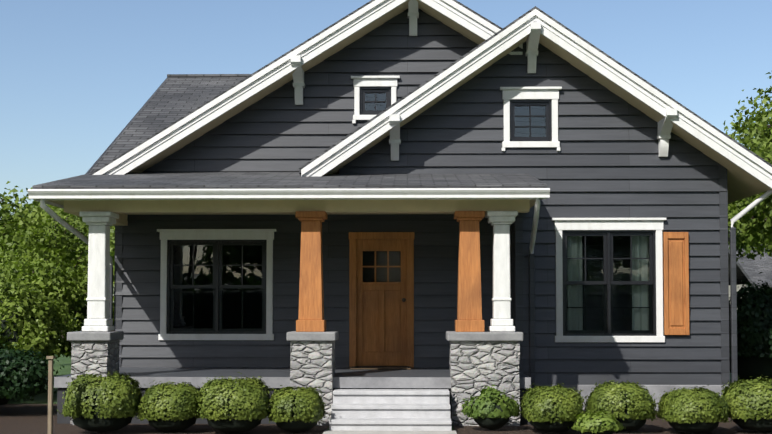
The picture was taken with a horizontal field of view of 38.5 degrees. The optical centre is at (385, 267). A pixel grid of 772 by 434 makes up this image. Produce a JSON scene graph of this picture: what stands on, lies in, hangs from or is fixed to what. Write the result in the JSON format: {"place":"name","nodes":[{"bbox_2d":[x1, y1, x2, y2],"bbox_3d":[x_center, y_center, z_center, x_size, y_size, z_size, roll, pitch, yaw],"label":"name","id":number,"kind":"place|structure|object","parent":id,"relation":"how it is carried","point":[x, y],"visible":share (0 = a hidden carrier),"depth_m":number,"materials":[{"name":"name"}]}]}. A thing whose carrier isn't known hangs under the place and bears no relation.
{"place":"outdoors","nodes":[
{"label":"outdoors","id":0,"kind":"place"},
{"bbox_2d":[32,172,546,188],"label":"porch roof shingles","id":1,"kind":"object","parent":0,"point":[185,180],"visible":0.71,"depth_m":14.13,"materials":[{"name":"grey"}]},
{"bbox_2d":[33,198,545,208],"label":"porch fascia","id":2,"kind":"structure","parent":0,"point":[53,204],"depth_m":13.45,"materials":[{"name":"white wood"}]},
{"bbox_2d":[28,188,549,198],"bbox_3d":[-1.185,-0.890,13.393,6.310,0.110,0.121,0,-2,1],"label":"porch gutter","id":3,"kind":"object","parent":2,"relation":"attached to","point":[287,193],"visible":1,"depth_m":13.36,"materials":[{"name":"white metal"}]},
{"bbox_2d":[58,367,528,376],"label":"porch floor","id":4,"kind":"structure","parent":0,"point":[255,371],"depth_m":14.66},
{"bbox_2d":[54,377,530,387],"bbox_3d":[-1.164,1.421,13.626,5.880,0.133,0.012,0,-2,1],"label":"porch slab edge","id":5,"kind":"object","parent":4,"relation":"attached to","point":[380,382],"visible":0.57,"depth_m":13.61,"materials":[{"name":"grey concrete"}]},
{"bbox_2d":[350,366,410,369],"bbox_3d":[-0.070,1.421,15.602,0.850,0.017,0.520,0,-2,1],"label":"threshold","id":6,"kind":"object","parent":4,"relation":"on","point":[380,368],"visible":1,"depth_m":15.36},
{"bbox_2d":[7,316,730,430],"bbox_3d":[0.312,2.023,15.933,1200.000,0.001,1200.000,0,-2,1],"label":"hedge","id":7,"kind":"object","parent":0,"point":[65,362],"depth_m":19.62,"materials":[{"name":"green plant"}]},
{"bbox_2d":[0,316,17,347],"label":"shrub","id":8,"kind":"object","parent":7,"relation":"on","point":[2,341],"visible":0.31,"depth_m":16.55,"materials":[{"name":"green plant"}]},
{"bbox_2d":[0,342,63,404],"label":"hedge shrub","id":9,"kind":"object","parent":7,"relation":"on","point":[20,362],"depth_m":14.54,"materials":[{"name":"green plant"}]},
{"bbox_2d":[0,272,83,383],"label":"shrub","id":10,"kind":"object","parent":7,"relation":"on","point":[43,310],"depth_m":17.07,"materials":[{"name":"green plant"}]},
{"bbox_2d":[0,181,111,300],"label":"tree","id":11,"kind":"object","parent":7,"relation":"on","point":[10,224],"depth_m":25.33,"materials":[{"name":"green plant"}]},
{"bbox_2d":[0,250,113,386],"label":"tree","id":12,"kind":"object","parent":7,"relation":"on","point":[56,278],"depth_m":18.72,"materials":[{"name":"green plant"}]},
{"bbox_2d":[0,207,114,295],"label":"tree","id":13,"kind":"object","parent":7,"relation":"on","point":[9,256],"depth_m":21.80,"materials":[{"name":"green plant"}]},
{"bbox_2d":[29,201,114,337],"bbox_3d":[-11.734,0.135,40.498,7.214,5.647,4.227,0,-2,1],"label":"tree","id":14,"kind":"object","parent":7,"relation":"on","point":[112,241],"depth_m":39.45,"materials":[{"name":"green plant"}]},
{"bbox_2d":[57,388,530,424],"bbox_3d":[-1.126,1.741,14.795,5.850,0.480,2.290,0,-2,1],"label":"porch skirt","id":15,"kind":"object","parent":7,"relation":"on","point":[61,419],"visible":0.07,"depth_m":13.67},
{"bbox_2d":[0,404,771,433],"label":"mulch bed","id":16,"kind":"object","parent":7,"relation":"on","point":[23,418],"depth_m":13.03,"materials":[{"name":"brown soil"}]},
{"bbox_2d":[46,356,54,433],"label":"wooden post","id":17,"kind":"object","parent":16,"relation":"on","point":[50,394],"visible":1,"depth_m":12.01,"materials":[{"name":"brown wood"}]},
{"bbox_2d":[70,340,119,424],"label":"pier","id":18,"kind":"structure","parent":16,"relation":"on","point":[96,357],"depth_m":13.54,"materials":[{"name":"stone"}]},
{"bbox_2d":[67,331,123,340],"bbox_3d":[-3.626,0.859,13.831,0.540,0.110,0.650,0,-2,1],"label":"pier cap","id":19,"kind":"object","parent":18,"relation":"on","point":[95,336],"visible":0.98,"depth_m":13.51,"materials":[{"name":"grey concrete"}]},
{"bbox_2d":[79,211,118,331],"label":"white column","id":20,"kind":"structure","parent":18,"relation":"on","point":[98,298],"depth_m":13.77,"materials":[{"name":"white wood"}]},
{"bbox_2d":[57,371,144,431],"bbox_3d":[-3.248,1.537,12.735,0.995,0.708,0.922,0,-2,1],"label":"boxwood shrub","id":21,"kind":"object","parent":16,"relation":"on","point":[126,387],"depth_m":12.43,"materials":[{"name":"green plant"}]},
{"bbox_2d":[136,380,204,430],"bbox_3d":[-2.466,1.605,12.822,0.848,0.582,0.893,0,-2,1],"label":"boxwood shrub","id":22,"kind":"object","parent":16,"relation":"on","point":[181,405],"depth_m":12.53,"materials":[{"name":"green plant"}]},
{"bbox_2d":[193,372,274,431],"bbox_3d":[-1.753,1.547,12.661,0.925,0.683,0.914,0,-2,1],"label":"boxwood shrub","id":23,"kind":"object","parent":16,"relation":"on","point":[254,390],"depth_m":12.38,"materials":[{"name":"green plant"}]},
{"bbox_2d":[267,385,329,431],"bbox_3d":[-1.015,1.624,12.780,0.717,0.543,0.890,0,-2,1],"label":"boxwood shrub","id":24,"kind":"object","parent":16,"relation":"on","point":[311,404],"depth_m":12.48,"materials":[{"name":"green plant"}]},
{"bbox_2d":[290,341,334,425],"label":"pier","id":25,"kind":"structure","parent":16,"relation":"on","point":[312,363],"depth_m":13.49,"materials":[{"name":"stone"}]},
{"bbox_2d":[295,211,326,331],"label":"wooden column","id":26,"kind":"structure","parent":25,"relation":"on","point":[311,308],"depth_m":13.69,"materials":[{"name":"brown wood"}]},
{"bbox_2d":[286,331,338,340],"bbox_3d":[-0.906,0.857,13.778,0.600,0.110,0.650,0,-2,1],"label":"pier cap","id":27,"kind":"object","parent":25,"relation":"on","point":[313,336],"visible":1,"depth_m":13.46,"materials":[{"name":"grey concrete"}]},
{"bbox_2d":[449,341,519,425],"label":"pier","id":28,"kind":"structure","parent":16,"relation":"on","point":[475,366],"depth_m":13.44,"materials":[{"name":"stone"}]},
{"bbox_2d":[446,331,522,340],"bbox_3d":[1.213,0.856,13.737,0.920,0.110,0.650,0,-2,1],"label":"pier cap","id":29,"kind":"object","parent":28,"relation":"on","point":[483,336],"visible":1,"depth_m":13.41,"materials":[{"name":"grey concrete"}]},
{"bbox_2d":[460,384,520,429],"bbox_3d":[1.254,1.635,12.923,0.787,0.534,0.530,0,-2,1],"label":"loose shrub","id":30,"kind":"object","parent":16,"relation":"on","point":[485,407],"depth_m":12.77,"materials":[{"name":"green plant"}]},
{"bbox_2d":[518,383,586,431],"bbox_3d":[1.917,1.612,12.736,0.768,0.563,0.853,0,-2,1],"label":"boxwood shrub","id":31,"kind":"object","parent":16,"relation":"on","point":[536,401],"depth_m":12.46,"materials":[{"name":"green plant"}]},
{"bbox_2d":[568,408,623,433],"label":"shrub","id":32,"kind":"object","parent":16,"relation":"on","point":[583,423],"depth_m":11.99,"materials":[{"name":"green plant"}]},
{"bbox_2d":[583,379,659,430],"bbox_3d":[2.688,1.601,12.816,0.890,0.589,0.854,0,-2,1],"label":"boxwood shrub","id":33,"kind":"object","parent":16,"relation":"on","point":[604,394],"depth_m":12.53,"materials":[{"name":"green plant"}]},
{"bbox_2d":[535,385,728,410],"bbox_3d":[0.413,1.832,15.769,8.750,0.370,0.738,0,-2,1],"label":"foundation","id":34,"kind":"object","parent":16,"relation":"on","point":[656,391],"depth_m":15.34,"materials":[{"name":"concrete"}]},
{"bbox_2d":[654,386,733,432],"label":"boxwood shrub","id":35,"kind":"object","parent":16,"relation":"on","point":[679,407],"depth_m":12.38,"materials":[{"name":"green plant"}]},
{"bbox_2d":[718,376,771,431],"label":"boxwood shrub","id":36,"kind":"object","parent":16,"relation":"on","point":[734,391],"depth_m":12.50,"materials":[{"name":"green plant"}]},
{"bbox_2d":[728,141,755,258],"bbox_3d":[16.148,-1.528,37.180,9.584,8.713,8.221,0,-2,1],"label":"tree","id":37,"kind":"object","parent":7,"relation":"on","point":[746,252],"depth_m":39.05,"materials":[{"name":"green plant"}]},
{"bbox_2d":[723,86,771,262],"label":"tree","id":38,"kind":"object","parent":7,"relation":"on","point":[760,229],"depth_m":18.76,"materials":[{"name":"green plant"}]},
{"bbox_2d":[729,272,771,382],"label":"evergreen shrub","id":39,"kind":"object","parent":7,"relation":"on","point":[752,340],"depth_m":17.42,"materials":[{"name":"green plant"}]},
{"bbox_2d":[741,233,771,256],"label":"tree","id":40,"kind":"object","parent":7,"relation":"on","point":[762,245],"depth_m":30.76,"materials":[{"name":"green plant"}]},
{"bbox_3d":[0.517,-0.663,21.198,8.690,5.760,11.270,0,-2,1],"label":"wall","id":41,"kind":"object","parent":7,"relation":"on","visible":0},
{"bbox_2d":[88,77,245,173],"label":"roof","id":42,"kind":"structure","parent":41,"relation":"on","point":[172,100],"depth_m":19.57,"materials":[{"name":"grey"}]},
{"bbox_2d":[86,77,167,173],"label":"trim","id":43,"kind":"structure","parent":42,"relation":"attached to","point":[93,165],"depth_m":18.11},
{"bbox_2d":[167,74,250,76],"bbox_3d":[-1.051,-3.729,21.578,6.424,0.055,0.180,0,-2,1],"label":"roof ridge cap","id":44,"kind":"object","parent":42,"relation":"on","point":[207,75],"visible":0.29,"depth_m":21.54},
{"bbox_2d":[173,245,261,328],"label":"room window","id":45,"kind":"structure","parent":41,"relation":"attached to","point":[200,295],"depth_m":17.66,"materials":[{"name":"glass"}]},
{"bbox_2d":[127,0,484,173],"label":"trim","id":46,"kind":"structure","parent":41,"relation":"on","point":[323,56],"depth_m":15.90,"materials":[{"name":"white wood"}]},
{"bbox_2d":[89,0,524,174],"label":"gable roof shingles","id":47,"kind":"object","parent":46,"relation":"on","point":[259,70],"visible":0.12,"depth_m":15.62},
{"bbox_2d":[93,0,522,174],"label":"rake board","id":48,"kind":"object","parent":46,"relation":"attached to","point":[269,75],"visible":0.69,"depth_m":15.63,"materials":[{"name":"white wood"}]},
{"bbox_2d":[115,8,629,366],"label":"front wall","id":49,"kind":"structure","parent":41,"relation":"attached to","point":[278,130],"depth_m":16.04,"materials":[{"name":"paint"}]},
{"bbox_2d":[157,229,275,339],"bbox_3d":[-2.453,0.253,16.020,1.730,1.605,0.105,0,-2,1],"label":"window casing","id":50,"kind":"structure","parent":49,"relation":"attached to","point":[216,234],"depth_m":16.01,"materials":[{"name":"white wood"}]},
{"bbox_2d":[167,240,266,333],"bbox_3d":[-2.452,0.286,16.099,1.450,1.365,0.115,0,-2,1],"label":"sash window","id":51,"kind":"structure","parent":49,"relation":"in","point":[217,287],"depth_m":16.08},
{"bbox_2d":[170,245,264,331],"bbox_3d":[-2.452,0.286,16.104,1.390,1.305,0.006,0,-2,1],"label":"window glass","id":52,"kind":"object","parent":51,"relation":"attached to","point":[208,302],"visible":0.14,"depth_m":16.10,"materials":[{"name":"black glass"}]},
{"bbox_2d":[291,55,304,104],"bbox_3d":[-1.268,-2.670,15.838,0.164,0.600,0.560,0,-2,1],"label":"bracket","id":53,"kind":"object","parent":49,"relation":"attached to","point":[298,80],"visible":0.94,"depth_m":15.94,"materials":[{"name":"white wood"}]},
{"bbox_2d":[351,76,399,123],"bbox_3d":[-0.154,-2.430,16.075,0.710,0.690,0.105,0,-2,1],"label":"window trim","id":54,"kind":"structure","parent":49,"relation":"attached to","point":[374,81],"depth_m":16.06,"materials":[{"name":"white wood"}]},
{"bbox_2d":[360,87,390,114],"bbox_3d":[-0.152,-2.414,16.152,0.460,0.415,0.110,0,-2,1],"label":"window sash","id":55,"kind":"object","parent":54,"relation":"in","point":[375,90],"depth_m":16.12,"materials":[{"name":"black wood"}]},
{"bbox_2d":[365,93,385,110],"bbox_3d":[-0.152,-2.414,16.160,0.400,0.355,0.006,0,-2,1],"label":"attic window glass","id":56,"kind":"object","parent":55,"relation":"in","point":[374,104],"depth_m":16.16,"materials":[{"name":"black glass"}]},
{"bbox_2d":[349,232,413,366],"bbox_3d":[-0.063,0.470,15.999,0.950,1.950,0.098,0,-2,1],"label":"door casing","id":57,"kind":"structure","parent":49,"relation":"attached to","point":[354,236],"depth_m":15.96,"materials":[{"name":"wood"}]},
{"bbox_2d":[356,239,406,365],"bbox_3d":[-0.063,0.510,16.023,0.730,1.830,0.067,0,-2,1],"label":"front door","id":58,"kind":"structure","parent":57,"relation":"in","point":[381,326],"depth_m":16.02,"materials":[{"name":"brown wood"}]},
{"bbox_2d":[363,251,400,281],"bbox_3d":[-0.062,-0.009,16.054,0.554,0.450,0.006,0,-2,1],"label":"door glass","id":59,"kind":"object","parent":58,"relation":"in","point":[380,265],"visible":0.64,"depth_m":16.06,"materials":[{"name":"black glass"}]},
{"bbox_2d":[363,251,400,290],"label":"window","id":60,"kind":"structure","parent":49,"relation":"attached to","point":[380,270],"depth_m":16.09,"materials":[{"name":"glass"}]},
{"bbox_2d":[408,0,418,35],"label":"roof bracket","id":61,"kind":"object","parent":49,"relation":"attached to","point":[413,14],"depth_m":16.00,"materials":[{"name":"white wood"}]},
{"bbox_2d":[40,190,771,267],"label":"gutter downspouts","id":62,"kind":"object","parent":41,"relation":"attached to","point":[83,238],"visible":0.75,"depth_m":14.50,"materials":[{"name":"metal"}]},
{"bbox_2d":[109,227,737,387],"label":"gutter downspout drops","id":63,"kind":"object","parent":62,"relation":"attached to","point":[733,301],"visible":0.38,"depth_m":15.32,"materials":[{"name":"paint"}]},
{"bbox_2d":[339,42,728,384],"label":"front wall","id":64,"kind":"structure","parent":41,"relation":"attached to","point":[606,161],"depth_m":15.48,"materials":[{"name":"paint"}]},
{"bbox_2d":[389,114,400,160],"bbox_3d":[0.120,-1.785,15.277,0.164,0.560,0.560,0,-2,1],"label":"bracket","id":65,"kind":"object","parent":64,"relation":"attached to","point":[394,139],"visible":0.98,"depth_m":15.35,"materials":[{"name":"white wood"}]},
{"bbox_2d":[114,166,729,384],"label":"wall corner boards","id":66,"kind":"object","parent":64,"relation":"attached to","point":[517,274],"depth_m":15.43,"materials":[{"name":"grey wood"}]},
{"bbox_2d":[500,87,561,150],"bbox_3d":[2.031,-2.075,15.519,0.860,0.900,0.105,0,-2,1],"label":"window trim","id":67,"kind":"structure","parent":64,"relation":"attached to","point":[529,93],"depth_m":15.51,"materials":[{"name":"white wood"}]},
{"bbox_2d":[510,100,551,140],"bbox_3d":[2.033,-2.055,15.595,0.590,0.595,0.110,0,-2,1],"label":"window sash","id":68,"kind":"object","parent":67,"relation":"in","point":[546,103],"depth_m":15.56,"materials":[{"name":"black wood"}]},
{"bbox_2d":[515,106,545,136],"bbox_3d":[2.033,-2.054,15.603,0.530,0.535,0.006,0,-2,1],"label":"attic window glass","id":69,"kind":"object","parent":68,"relation":"in","point":[531,122],"depth_m":15.61,"materials":[{"name":"black glass"}]},
{"bbox_2d":[526,22,540,72],"bbox_3d":[2.040,-3.024,15.286,0.164,0.580,0.560,0,-2,1],"label":"roof bracket","id":70,"kind":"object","parent":64,"relation":"attached to","point":[532,42],"depth_m":15.37,"materials":[{"name":"white wood"}]},
{"bbox_2d":[552,218,666,341],"bbox_3d":[3.111,0.179,15.414,1.580,1.733,0.105,0,-2,1],"label":"window casing","id":71,"kind":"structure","parent":64,"relation":"attached to","point":[655,224],"depth_m":15.40,"materials":[{"name":"white wood"}]},
{"bbox_2d":[567,236,648,329],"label":"window curtains","id":72,"kind":"object","parent":71,"relation":"attached to","point":[645,292],"depth_m":15.58,"materials":[{"name":"grey fabric"}]},
{"bbox_2d":[562,230,655,335],"bbox_3d":[3.112,0.222,15.492,1.300,1.473,0.115,0,-2,1],"label":"sash window","id":73,"kind":"structure","parent":71,"relation":"in","point":[608,282],"depth_m":15.47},
{"bbox_2d":[565,236,652,333],"bbox_3d":[3.113,0.222,15.498,1.240,1.413,0.006,0,-2,1],"label":"window glass","id":74,"kind":"object","parent":73,"relation":"in","point":[624,325],"visible":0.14,"depth_m":15.50,"materials":[{"name":"black glass"}]},
{"bbox_2d":[657,108,676,156],"bbox_3d":[3.865,-1.842,15.206,0.164,0.580,0.560,0,-2,1],"label":"bracket","id":75,"kind":"object","parent":64,"relation":"attached to","point":[665,126],"visible":0.96,"depth_m":15.31,"materials":[{"name":"white wood"}]},
{"bbox_2d":[663,232,689,334],"bbox_3d":[4.035,0.227,15.382,0.340,1.430,0.050,0,-2,1],"label":"shutter","id":76,"kind":"object","parent":64,"relation":"attached to","point":[676,277],"visible":1,"depth_m":15.36,"materials":[{"name":"brown wood"}]},
{"bbox_2d":[323,34,771,203],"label":"soffit","id":77,"kind":"structure","parent":41,"relation":"attached to","point":[742,184],"depth_m":15.34,"materials":[{"name":"white wood"}]},
{"bbox_2d":[299,6,771,174],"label":"gable roof shingles","id":78,"kind":"object","parent":77,"relation":"on","point":[487,40],"visible":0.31,"depth_m":15.06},
{"bbox_2d":[301,9,771,188],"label":"bargeboard","id":79,"kind":"object","parent":77,"relation":"attached to","point":[601,64],"visible":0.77,"depth_m":15.05,"materials":[{"name":"white wood"}]},
{"bbox_2d":[0,0,771,304],"label":"sky","id":80,"kind":"structure","parent":0,"point":[74,74],"materials":[{"name":"blue"}]},
{"bbox_2d":[323,430,456,433],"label":"walkway","id":81,"kind":"structure","parent":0,"point":[380,432],"depth_m":12.48,"materials":[{"name":"concrete"}]},
{"bbox_2d":[329,389,451,430],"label":"porch steps","id":82,"kind":"structure","parent":81,"relation":"on","point":[397,409],"depth_m":12.99,"materials":[{"name":"grey concrete"}]},
{"bbox_2d":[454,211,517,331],"bbox_3d":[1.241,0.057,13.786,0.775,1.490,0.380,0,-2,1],"label":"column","id":83,"kind":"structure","parent":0,"point":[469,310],"depth_m":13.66,"materials":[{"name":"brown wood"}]},
{"bbox_2d":[64,199,529,225],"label":"porch beam","id":84,"kind":"structure","parent":83,"relation":"on","point":[119,207],"depth_m":13.76,"materials":[{"name":"white wood"}]},
{"bbox_2d":[46,188,540,214],"bbox_3d":[-1.158,-1.109,14.782,6.230,0.595,2.590,0,-2,1],"label":"porch ceiling","id":85,"kind":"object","parent":84,"relation":"on","point":[532,202],"depth_m":15.88,"materials":[{"name":"white wood"}]},
{"bbox_2d":[729,284,750,308],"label":"neighbour walls","id":86,"kind":"structure","parent":0,"point":[740,286],"depth_m":59.53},
{"bbox_2d":[725,72,771,163],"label":"tree","id":87,"kind":"object","parent":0,"point":[762,90],"visible":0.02,"depth_m":22.76,"materials":[{"name":"green plant"}]},
{"bbox_2d":[728,245,771,287],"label":"neighbour roof","id":88,"kind":"structure","parent":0,"point":[749,270],"depth_m":57.58,"materials":[{"name":"grey"}]}
]}

